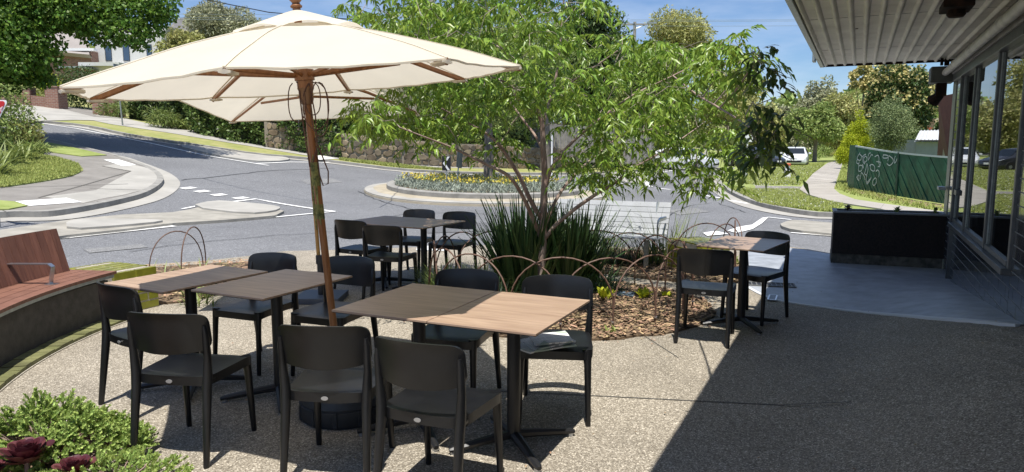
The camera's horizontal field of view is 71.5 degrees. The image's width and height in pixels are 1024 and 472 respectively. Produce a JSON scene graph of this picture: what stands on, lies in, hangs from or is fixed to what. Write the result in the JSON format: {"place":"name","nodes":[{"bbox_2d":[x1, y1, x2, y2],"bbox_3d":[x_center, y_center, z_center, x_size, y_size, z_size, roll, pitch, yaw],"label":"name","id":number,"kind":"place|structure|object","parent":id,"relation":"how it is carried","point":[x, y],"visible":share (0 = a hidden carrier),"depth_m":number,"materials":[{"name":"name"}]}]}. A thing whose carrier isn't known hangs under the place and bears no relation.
{"place":"outdoors","nodes":[
{"label":"outdoors","id":0,"kind":"place"},
{"bbox_2d":[4,106,107,122],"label":"driveway","id":1,"kind":"structure","parent":0,"point":[48,114],"depth_m":34.25,"materials":[{"name":"concrete"}]},
{"bbox_2d":[0,130,143,209],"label":"footpath","id":2,"kind":"structure","parent":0,"point":[94,168],"depth_m":17.43,"materials":[{"name":"grey concrete"}]},
{"bbox_2d":[0,83,46,150],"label":"shrub","id":3,"kind":"object","parent":2,"relation":"on","point":[5,119],"visible":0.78,"depth_m":21.29,"materials":[{"name":"green plant"}]},
{"bbox_2d":[0,151,82,187],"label":"lawn","id":4,"kind":"structure","parent":2,"relation":"on","point":[18,184],"depth_m":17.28,"materials":[{"name":"green plant"}]},
{"bbox_2d":[0,0,183,96],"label":"maple tree","id":5,"kind":"object","parent":2,"relation":"on","point":[27,58],"visible":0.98,"depth_m":23.24,"materials":[{"name":"green plant"}]},
{"bbox_2d":[46,164,156,202],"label":"pale corner paving","id":6,"kind":"structure","parent":2,"relation":"on","point":[137,178],"depth_m":17.97,"materials":[{"name":"concrete"}]},
{"bbox_2d":[7,104,473,167],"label":"footpath","id":7,"kind":"structure","parent":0,"point":[126,122],"depth_m":33.28,"materials":[{"name":"concrete"}]},
{"bbox_2d":[16,85,705,172],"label":"verge","id":8,"kind":"structure","parent":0,"point":[164,135],"depth_m":31.46,"materials":[{"name":"green plant"}]},
{"bbox_2d":[34,33,98,84],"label":"brick house","id":9,"kind":"structure","parent":8,"relation":"on","point":[76,53],"depth_m":54.73,"materials":[{"name":"white"}]},
{"bbox_2d":[48,63,99,108],"bbox_3d":[-24.015,-8.119,39.302,3.558,2.857,2.938,0,7,0],"label":"shrub","id":10,"kind":"object","parent":8,"relation":"on","point":[64,81],"visible":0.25,"depth_m":38.87,"materials":[{"name":"green plant"}]},
{"bbox_2d":[59,26,174,81],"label":"weatherboard house","id":11,"kind":"structure","parent":8,"relation":"on","point":[111,57],"depth_m":55.55,"materials":[{"name":"white wood"}]},
{"bbox_2d":[125,101,192,124],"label":"hedge","id":12,"kind":"object","parent":8,"relation":"on","point":[138,106],"visible":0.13,"depth_m":36.62,"materials":[{"name":"green plant"}]},
{"bbox_2d":[141,105,180,127],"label":"shrub","id":13,"kind":"object","parent":8,"relation":"on","point":[161,118],"visible":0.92,"depth_m":34.18,"materials":[{"name":"green plant"}]},
{"bbox_2d":[150,23,204,52],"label":"tree","id":14,"kind":"object","parent":8,"relation":"on","point":[179,37],"visible":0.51,"depth_m":55.80,"materials":[{"name":"green plant"}]},
{"bbox_2d":[179,0,260,38],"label":"broadleaf tree","id":15,"kind":"object","parent":8,"relation":"on","point":[216,23],"visible":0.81,"depth_m":58.97,"materials":[{"name":"green plant"}]},
{"bbox_2d":[181,104,342,156],"bbox_3d":[-11.366,-5.388,32.737,8.937,3.720,2.448,3,8,22],"label":"hedge","id":16,"kind":"object","parent":8,"relation":"on","point":[207,124],"visible":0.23,"depth_m":32.28,"materials":[{"name":"green plant"}]},
{"bbox_2d":[264,122,581,168],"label":"stone wall","id":17,"kind":"structure","parent":8,"relation":"on","point":[384,153],"depth_m":31.69,"materials":[{"name":"grey stone"}]},
{"bbox_2d":[395,94,539,147],"bbox_3d":[-2.313,-5.755,36.234,10.794,2.998,2.954,-7,10,-41],"label":"hedge","id":18,"kind":"object","parent":8,"relation":"on","point":[517,133],"visible":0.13,"depth_m":36.90,"materials":[{"name":"green plant"}]},
{"bbox_2d":[16,35,938,153],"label":"woods","id":19,"kind":"object","parent":8,"relation":"on","point":[789,96],"visible":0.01,"depth_m":112.53,"materials":[{"name":"green plant"}]},
{"bbox_2d":[509,3,591,170],"bbox_3d":[1.637,-7.457,35.958,4.484,8.722,3.824,-4,9,-30],"label":"gum tree","id":20,"kind":"object","parent":8,"relation":"on","point":[547,127],"visible":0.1,"depth_m":35.69,"materials":[{"name":"green plant"}]},
{"bbox_2d":[530,122,655,163],"bbox_3d":[3.312,-5.256,39.557,10.091,2.620,0.203,-2,8,-14],"label":"paling fence","id":21,"kind":"object","parent":8,"relation":"on","point":[558,141],"visible":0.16,"depth_m":39.54,"materials":[{"name":"wood"}]},
{"bbox_2d":[551,0,636,119],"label":"pine tree","id":22,"kind":"object","parent":8,"relation":"on","point":[599,27],"visible":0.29,"depth_m":47.92,"materials":[{"name":"green plant"}]},
{"bbox_2d":[607,38,685,125],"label":"broadleaf tree","id":23,"kind":"object","parent":8,"relation":"on","point":[621,96],"visible":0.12,"depth_m":55.68,"materials":[{"name":"green plant"}]},
{"bbox_2d":[644,4,718,69],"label":"gum tree","id":24,"kind":"object","parent":8,"relation":"on","point":[687,31],"visible":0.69,"depth_m":74.52,"materials":[{"name":"green plant"}]},
{"bbox_2d":[0,123,831,267],"bbox_3d":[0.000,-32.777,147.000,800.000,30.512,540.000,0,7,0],"label":"road","id":25,"kind":"structure","parent":0,"point":[344,198],"depth_m":17.64,"materials":[{"name":"grey asphalt"}]},
{"bbox_2d":[0,130,163,217],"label":"kerb","id":26,"kind":"structure","parent":25,"relation":"on","point":[157,184],"depth_m":15.39,"materials":[{"name":"concrete"}]},
{"bbox_2d":[0,156,179,221],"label":"gutter","id":27,"kind":"object","parent":25,"relation":"on","point":[171,185],"visible":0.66,"depth_m":16.22,"materials":[{"name":"concrete"}]},
{"bbox_2d":[0,207,283,239],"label":"median island","id":28,"kind":"structure","parent":25,"relation":"on","point":[195,216],"depth_m":14.21,"materials":[{"name":"concrete"}]},
{"bbox_2d":[66,218,162,229],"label":"median slab","id":29,"kind":"structure","parent":28,"relation":"on","point":[91,223],"depth_m":13.28,"materials":[{"name":"concrete"}]},
{"bbox_2d":[195,200,279,213],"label":"median slab","id":30,"kind":"structure","parent":28,"relation":"on","point":[236,207],"depth_m":16.36,"materials":[{"name":"concrete"}]},
{"bbox_2d":[182,144,289,162],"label":"splitter island","id":31,"kind":"structure","parent":25,"relation":"on","point":[229,154],"depth_m":28.10,"materials":[{"name":"concrete"}]},
{"bbox_2d":[30,121,706,174],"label":"kerb","id":32,"kind":"structure","parent":25,"relation":"on","point":[287,156],"depth_m":29.96,"materials":[{"name":"concrete"}]},
{"bbox_2d":[364,182,603,203],"bbox_3d":[-0.850,-1.466,23.003,7.680,0.357,7.680,0,7,0],"label":"roundabout outer edge","id":33,"kind":"object","parent":25,"relation":"on","point":[369,189],"visible":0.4,"depth_m":19.79,"materials":[{"name":"concrete"}]},
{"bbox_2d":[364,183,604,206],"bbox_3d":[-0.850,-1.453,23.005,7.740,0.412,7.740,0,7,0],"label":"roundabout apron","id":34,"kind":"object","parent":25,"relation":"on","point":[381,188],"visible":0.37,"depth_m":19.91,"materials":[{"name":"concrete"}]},
{"bbox_2d":[386,179,583,198],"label":"roundabout kerb","id":35,"kind":"structure","parent":25,"relation":"on","point":[391,186],"depth_m":20.22,"materials":[{"name":"concrete"}]},
{"bbox_2d":[404,187,558,192],"bbox_3d":[-0.850,-1.605,22.985,5.900,0.193,5.900,0,7,0],"label":"roundabout bed","id":36,"kind":"object","parent":35,"relation":"in","point":[467,188],"visible":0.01,"depth_m":21.69,"materials":[{"name":"plant"}]},
{"bbox_2d":[420,36,541,181],"bbox_3d":[-1.056,-3.924,23.430,4.433,5.275,3.777,0,7,0],"label":"paperbark tree","id":37,"kind":"object","parent":36,"relation":"on","point":[489,159],"visible":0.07,"depth_m":23.50,"materials":[{"name":"green plant"}]},
{"bbox_2d":[394,173,575,192],"bbox_3d":[-0.874,-1.730,22.965,5.942,0.619,5.928,0,7,0],"label":"ground cover","id":38,"kind":"object","parent":36,"relation":"on","point":[410,182],"visible":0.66,"depth_m":21.52,"materials":[{"name":"green plant"}]},
{"bbox_2d":[713,167,832,216],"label":"kerb","id":39,"kind":"structure","parent":25,"relation":"on","point":[781,208],"depth_m":18.18,"materials":[{"name":"concrete"}]},
{"bbox_2d":[780,220,831,236],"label":"island","id":40,"kind":"structure","parent":25,"relation":"on","point":[813,227],"depth_m":14.18,"materials":[{"name":"concrete"}]},
{"bbox_2d":[0,245,1023,471],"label":"patio paving","id":41,"kind":"structure","parent":0,"point":[946,396],"depth_m":4.31,"materials":[{"name":"beige concrete"}]},
{"bbox_2d":[1,456,53,471],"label":"foreground bed","id":42,"kind":"object","parent":41,"relation":"on","point":[48,465],"visible":0.09,"depth_m":3.52,"materials":[{"name":"soil"}]},
{"bbox_2d":[0,436,54,471],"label":"rosette succulent","id":43,"kind":"object","parent":42,"relation":"on","point":[27,451],"visible":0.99,"depth_m":3.33,"materials":[{"name":"purple plant"}]},
{"bbox_2d":[10,459,55,471],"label":"bark mulch","id":44,"kind":"object","parent":42,"relation":"in","point":[51,460],"visible":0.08,"depth_m":3.48,"materials":[{"name":"brown wood"}]},
{"bbox_2d":[0,386,158,471],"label":"feathery shrub","id":45,"kind":"object","parent":44,"relation":"on","point":[84,425],"visible":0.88,"depth_m":3.58,"materials":[{"name":"green plant"}]},
{"bbox_2d":[39,444,193,471],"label":"feathery shrub","id":46,"kind":"object","parent":44,"relation":"on","point":[103,457],"visible":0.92,"depth_m":3.39,"materials":[{"name":"green plant"}]},
{"bbox_2d":[51,454,96,471],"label":"rosette succulent","id":47,"kind":"object","parent":42,"relation":"on","point":[76,462],"visible":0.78,"depth_m":3.31,"materials":[{"name":"purple plant"}]},
{"bbox_2d":[0,319,126,388],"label":"brick edging","id":48,"kind":"object","parent":41,"relation":"on","point":[13,368],"visible":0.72,"depth_m":5.44,"materials":[{"name":"brick"}]},
{"bbox_2d":[0,321,126,391],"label":"bench footing","id":49,"kind":"object","parent":41,"relation":"on","point":[11,381],"visible":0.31,"depth_m":5.40,"materials":[{"name":"grey concrete"}]},
{"bbox_2d":[0,228,116,366],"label":"curved bench","id":50,"kind":"object","parent":49,"relation":"on","point":[47,294],"visible":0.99,"depth_m":5.91,"materials":[{"name":"wood"}]},
{"bbox_2d":[69,262,158,309],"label":"glazed brick block","id":51,"kind":"structure","parent":41,"relation":"on","point":[130,270],"depth_m":6.97,"materials":[{"name":"brick"}]},
{"bbox_2d":[96,281,202,404],"bbox_3d":[-2.264,0.651,4.447,0.444,0.792,0.520,5,9,35],"label":"cafe chair","id":52,"kind":"object","parent":41,"relation":"on","point":[117,303],"visible":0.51,"depth_m":4.24,"materials":[{"name":"black plastic"}]},
{"bbox_2d":[104,264,267,399],"bbox_3d":[-2.120,0.636,4.721,0.580,0.744,0.790,4,8,29],"label":"cafe table","id":53,"kind":"object","parent":41,"relation":"on","point":[187,280],"visible":0.56,"depth_m":4.65,"materials":[{"name":"brown wood"}]},
{"bbox_2d":[127,311,256,468],"bbox_3d":[-1.696,0.739,3.766,0.444,0.792,0.520,1,8,9],"label":"cafe chair","id":54,"kind":"object","parent":41,"relation":"on","point":[180,340],"visible":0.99,"depth_m":3.57,"materials":[{"name":"black plastic"}]},
{"bbox_2d":[156,262,247,304],"bbox_3d":[-4.056,0.540,8.421,2.138,0.060,2.538,0,7,0],"label":"corner bed","id":55,"kind":"object","parent":41,"relation":"on","point":[170,299],"visible":0.09,"depth_m":8.85,"materials":[{"name":"soil"}]},
{"bbox_2d":[212,252,300,375],"bbox_3d":[-1.865,0.549,5.233,0.444,0.792,0.520,3,8,22],"label":"cafe chair","id":56,"kind":"object","parent":41,"relation":"on","point":[256,311],"visible":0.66,"depth_m":5.19,"materials":[{"name":"black plastic"}]},
{"bbox_2d":[191,269,351,414],"bbox_3d":[-1.490,0.661,4.533,0.580,0.744,0.790,4,8,26],"label":"cafe table","id":57,"kind":"object","parent":41,"relation":"on","point":[275,286],"visible":0.74,"depth_m":4.48,"materials":[{"name":"brown wood"}]},
{"bbox_2d":[298,255,348,304],"bbox_3d":[-1.980,0.430,7.367,0.460,0.470,0.460,0,7,0],"label":"umbrella base","id":58,"kind":"object","parent":41,"relation":"on","point":[309,297],"visible":0.64,"depth_m":7.31,"materials":[{"name":"grey paint"}]},
{"bbox_2d":[179,87,420,254],"bbox_3d":[-2.079,-0.624,7.258,2.240,2.492,2.221,0,7,-4],"label":"market umbrella","id":59,"kind":"object","parent":58,"relation":"on","point":[233,110],"visible":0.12,"depth_m":7.88,"materials":[{"name":"beige fabric"}]},
{"bbox_2d":[291,255,378,375],"bbox_3d":[-1.255,0.569,5.074,0.444,0.792,0.520,3,8,22],"label":"cafe chair","id":60,"kind":"object","parent":41,"relation":"on","point":[360,270],"visible":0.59,"depth_m":5.16,"materials":[{"name":"black plastic"}]},
{"bbox_2d":[277,324,394,471],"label":"cafe chair","id":61,"kind":"object","parent":41,"relation":"on","point":[328,359],"visible":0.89,"depth_m":3.32,"materials":[{"name":"black plastic"}]},
{"bbox_2d":[299,395,375,429],"bbox_3d":[-1.000,0.933,4.276,0.556,0.270,0.556,0,7,0],"label":"umbrella base","id":62,"kind":"object","parent":41,"relation":"on","point":[339,416],"visible":0.26,"depth_m":4.03,"materials":[{"name":"plastic"}]},
{"bbox_2d":[58,0,521,325],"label":"market umbrella","id":63,"kind":"object","parent":62,"relation":"in","point":[304,56],"visible":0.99,"depth_m":3.70,"materials":[{"name":"beige fabric"}]},
{"bbox_2d":[333,219,390,288],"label":"cafe chair","id":64,"kind":"object","parent":41,"relation":"on","point":[347,229],"visible":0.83,"depth_m":7.82,"materials":[{"name":"black plastic"}]},
{"bbox_2d":[353,216,421,289],"bbox_3d":[-1.483,0.185,8.189,0.580,0.744,0.790,4,9,30],"label":"cafe table","id":65,"kind":"object","parent":41,"relation":"on","point":[380,220],"visible":0.63,"depth_m":8.19,"materials":[{"name":"brown wood"}]},
{"bbox_2d":[362,225,417,299],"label":"cafe chair","id":66,"kind":"object","parent":41,"relation":"on","point":[379,235],"visible":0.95,"depth_m":7.28,"materials":[{"name":"black plastic"}]},
{"bbox_2d":[389,209,436,277],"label":"cafe chair","id":67,"kind":"object","parent":41,"relation":"on","point":[416,240],"visible":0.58,"depth_m":8.90,"materials":[{"name":"black plastic"}]},
{"bbox_2d":[332,283,495,451],"bbox_3d":[-0.523,0.726,4.032,0.580,0.744,0.790,3,8,24],"label":"cafe table","id":68,"kind":"object","parent":41,"relation":"on","point":[419,306],"visible":0.6,"depth_m":3.94,"materials":[{"name":"brown wood"}]},
{"bbox_2d":[382,218,464,289],"bbox_3d":[-0.977,0.223,7.899,0.580,0.744,0.790,4,9,30],"label":"cafe table","id":69,"kind":"object","parent":41,"relation":"on","point":[423,225],"visible":0.59,"depth_m":7.85,"materials":[{"name":"brown wood"}]},
{"bbox_2d":[373,336,502,471],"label":"cafe chair","id":70,"kind":"object","parent":41,"relation":"on","point":[432,380],"visible":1,"depth_m":3.07,"materials":[{"name":"black plastic"}]},
{"bbox_2d":[428,211,476,271],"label":"cafe chair","id":71,"kind":"object","parent":41,"relation":"on","point":[458,244],"visible":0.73,"depth_m":8.62,"materials":[{"name":"black plastic"}]},
{"bbox_2d":[411,268,501,388],"bbox_3d":[-0.347,0.640,4.529,0.444,0.792,0.520,2,8,18],"label":"cafe chair","id":72,"kind":"object","parent":41,"relation":"on","point":[471,340],"visible":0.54,"depth_m":4.59,"materials":[{"name":"black plastic"}]},
{"bbox_2d":[427,291,589,471],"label":"cafe table","id":73,"kind":"object","parent":41,"relation":"on","point":[514,316],"visible":0.94,"depth_m":3.75,"materials":[{"name":"brown wood"}]},
{"bbox_2d":[520,274,592,426],"bbox_3d":[0.264,0.670,4.303,0.444,0.792,0.520,1,7,6],"label":"cafe chair","id":74,"kind":"object","parent":41,"relation":"on","point":[566,286],"visible":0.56,"depth_m":4.41,"materials":[{"name":"black plastic"}]},
{"bbox_2d":[521,331,576,353],"bbox_3d":[0.167,0.610,4.093,0.378,0.058,0.258,-2,8,-18],"label":"newspaper","id":75,"kind":"object","parent":74,"relation":"on","point":[548,341],"visible":0.91,"depth_m":4.06,"materials":[{"name":"grey paper"}]},
{"bbox_2d":[427,281,715,340],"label":"bark mulch","id":76,"kind":"object","parent":41,"relation":"on","point":[570,318],"visible":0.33,"depth_m":6.55,"materials":[{"name":"brown wood"}]},
{"bbox_2d":[458,188,590,292],"bbox_3d":[0.149,0.041,7.443,1.372,1.142,1.418,0,7,0],"label":"strap leaf clump","id":77,"kind":"object","parent":76,"relation":"on","point":[504,243],"visible":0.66,"depth_m":7.26,"materials":[{"name":"green plant"}]},
{"bbox_2d":[428,228,693,328],"bbox_3d":[0.480,0.372,7.089,2.605,0.714,2.225,0,7,0],"label":"hoop fence","id":78,"kind":"object","parent":76,"relation":"on","point":[434,257],"visible":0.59,"depth_m":6.35,"materials":[{"name":"brown metal"}]},
{"bbox_2d":[326,0,812,274],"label":"tree","id":79,"kind":"object","parent":76,"relation":"on","point":[706,64],"visible":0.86,"depth_m":6.39,"materials":[{"name":"green plant"}]},
{"bbox_2d":[505,189,638,286],"bbox_3d":[0.636,0.053,7.574,1.375,1.084,1.272,-5,9,-33],"label":"strap leaf clump","id":80,"kind":"object","parent":76,"relation":"on","point":[584,242],"visible":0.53,"depth_m":7.40,"materials":[{"name":"green plant"}]},
{"bbox_2d":[596,249,738,282],"bbox_3d":[1.536,0.356,9.719,3.475,0.060,2.158,4,8,26],"label":"bench bed","id":81,"kind":"object","parent":41,"relation":"on","point":[641,274],"visible":0.13,"depth_m":8.67,"materials":[{"name":"brown wood"}]},
{"bbox_2d":[547,199,671,267],"bbox_3d":[1.253,-0.035,9.545,1.600,0.850,0.777,3,8,24],"label":"slatted bench","id":82,"kind":"object","parent":81,"relation":"on","point":[655,212],"visible":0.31,"depth_m":9.59,"materials":[{"name":"wood"}]},
{"bbox_2d":[609,206,725,264],"bbox_3d":[2.058,-0.050,9.479,1.748,0.838,1.513,0,7,0],"label":"grass clump","id":83,"kind":"object","parent":81,"relation":"on","point":[660,246],"visible":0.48,"depth_m":9.31,"materials":[{"name":"green plant"}]},
{"bbox_2d":[674,248,736,348],"bbox_3d":[1.605,0.466,5.871,0.444,0.792,0.520,3,8,22],"label":"cafe chair","id":84,"kind":"object","parent":41,"relation":"on","point":[707,262],"visible":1,"depth_m":5.67,"materials":[{"name":"black plastic"}]},
{"bbox_2d":[696,236,789,334],"bbox_3d":[2.050,0.427,6.328,0.580,0.744,0.790,5,9,36],"label":"cafe table","id":85,"kind":"object","parent":41,"relation":"on","point":[743,245],"visible":0.94,"depth_m":6.29,"materials":[{"name":"brown wood"}]},
{"bbox_2d":[720,231,789,325],"bbox_3d":[2.270,0.371,6.601,0.520,0.792,0.444,-7,10,-43],"label":"cafe chair","id":86,"kind":"object","parent":41,"relation":"on","point":[763,276],"visible":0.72,"depth_m":6.58,"materials":[{"name":"black plastic"}]},
{"bbox_2d":[737,248,1023,325],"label":"concrete apron","id":87,"kind":"object","parent":41,"relation":"on","point":[812,275],"visible":0.62,"depth_m":7.77,"materials":[{"name":"grey concrete"}]},
{"bbox_2d":[749,287,1019,326],"bbox_3d":[3.131,0.577,6.477,0.432,0.445,3.519,-2,8,-13],"label":"apron edge strip","id":88,"kind":"object","parent":87,"relation":"on","point":[990,322],"visible":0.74,"depth_m":5.80,"materials":[{"name":"grey concrete"}]},
{"bbox_2d":[830,208,946,268],"bbox_3d":[5.027,0.047,9.561,1.345,0.765,0.460,3,8,22],"label":"planter box","id":89,"kind":"object","parent":41,"relation":"on","point":[905,238],"visible":0.84,"depth_m":9.36,"materials":[{"name":"grey"}]},
{"bbox_2d":[785,0,1023,323],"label":"shop building","id":90,"kind":"structure","parent":41,"relation":"on","point":[977,49],"depth_m":6.79,"materials":[{"name":"grey metal"}]},
{"bbox_2d":[939,0,975,17],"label":"awning lamp","id":91,"kind":"object","parent":90,"relation":"attached to","point":[955,8],"visible":1,"depth_m":5.26,"materials":[{"name":"metal"}]},
{"bbox_2d":[953,71,974,223],"bbox_3d":[5.003,-0.969,7.853,0.429,1.640,0.868,0,7,0],"label":"window","id":92,"kind":"structure","parent":90,"relation":"in","point":[969,83],"depth_m":7.98,"materials":[{"name":"clear glass"}]},
{"bbox_2d":[965,56,997,239],"bbox_3d":[4.475,-0.829,6.773,0.578,1.640,1.174,0,7,0],"label":"window","id":93,"kind":"structure","parent":90,"relation":"in","point":[987,73],"depth_m":6.84,"materials":[{"name":"clear glass"}]},
{"bbox_2d":[89,0,953,121],"label":"sky","id":94,"kind":"structure","parent":0,"point":[782,30],"materials":[{"name":"blue"}]},
{"bbox_2d":[707,150,943,211],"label":"lawn","id":95,"kind":"structure","parent":0,"point":[828,159],"depth_m":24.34,"materials":[{"name":"green plant"}]},
{"bbox_2d":[686,67,769,148],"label":"gum tree","id":96,"kind":"object","parent":95,"relation":"on","point":[726,117],"visible":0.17,"depth_m":78.69,"materials":[{"name":"green plant"}]},
{"bbox_2d":[737,95,790,149],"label":"broadleaf tree","id":97,"kind":"object","parent":95,"relation":"on","point":[776,121],"visible":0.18,"depth_m":70.28,"materials":[{"name":"green plant"}]},
{"bbox_2d":[724,162,824,184],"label":"grass","id":98,"kind":"structure","parent":95,"relation":"on","point":[803,175],"depth_m":34.65,"materials":[{"name":"green plant"}]},
{"bbox_2d":[729,185,843,211],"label":"grass","id":99,"kind":"structure","parent":95,"relation":"on","point":[768,198],"depth_m":19.86,"materials":[{"name":"green plant"}]},
{"bbox_2d":[780,99,846,161],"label":"street tree","id":100,"kind":"object","parent":95,"relation":"on","point":[820,122],"visible":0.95,"depth_m":61.26,"materials":[{"name":"green plant"}]},
{"bbox_2d":[793,74,839,145],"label":"broadleaf tree","id":101,"kind":"object","parent":95,"relation":"on","point":[820,93],"visible":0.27,"depth_m":89.90,"materials":[{"name":"green plant"}]},
{"bbox_2d":[819,89,865,149],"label":"broadleaf tree","id":102,"kind":"object","parent":95,"relation":"on","point":[847,107],"visible":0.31,"depth_m":64.37,"materials":[{"name":"green plant"}]},
{"bbox_2d":[837,109,874,168],"bbox_3d":[13.968,-3.530,28.808,1.489,3.234,1.509,4,8,26],"label":"lime conifer","id":103,"kind":"object","parent":95,"relation":"on","point":[862,137],"visible":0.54,"depth_m":28.48,"materials":[{"name":"green plant"}]},
{"bbox_2d":[847,65,877,123],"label":"flowering tree","id":104,"kind":"object","parent":95,"relation":"on","point":[864,72],"visible":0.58,"depth_m":42.84,"materials":[{"name":"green plant"}]},
{"bbox_2d":[864,93,919,151],"bbox_3d":[14.628,-3.583,27.209,1.963,3.752,1.788,0,7,0],"label":"cypress bush","id":105,"kind":"object","parent":95,"relation":"on","point":[893,125],"visible":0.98,"depth_m":26.90,"materials":[{"name":"green plant"}]},
{"bbox_2d":[847,145,947,203],"bbox_3d":[11.717,-2.048,22.195,0.444,1.560,8.798,1,7,8],"label":"green fence","id":106,"kind":"object","parent":95,"relation":"on","point":[911,175],"visible":0.93,"depth_m":21.23,"materials":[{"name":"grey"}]},
{"bbox_2d":[860,64,946,132],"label":"flowering tree","id":107,"kind":"object","parent":95,"relation":"on","point":[911,89],"visible":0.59,"depth_m":40.57,"materials":[{"name":"green plant"}]},
{"bbox_2d":[872,130,938,154],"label":"garden shed","id":108,"kind":"structure","parent":95,"relation":"on","point":[925,142],"depth_m":32.78,"materials":[{"name":"white metal"}]},
{"bbox_2d":[937,94,952,155],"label":"red brick building","id":109,"kind":"structure","parent":95,"relation":"on","point":[944,109],"depth_m":21.57,"materials":[{"name":"brown brick"}]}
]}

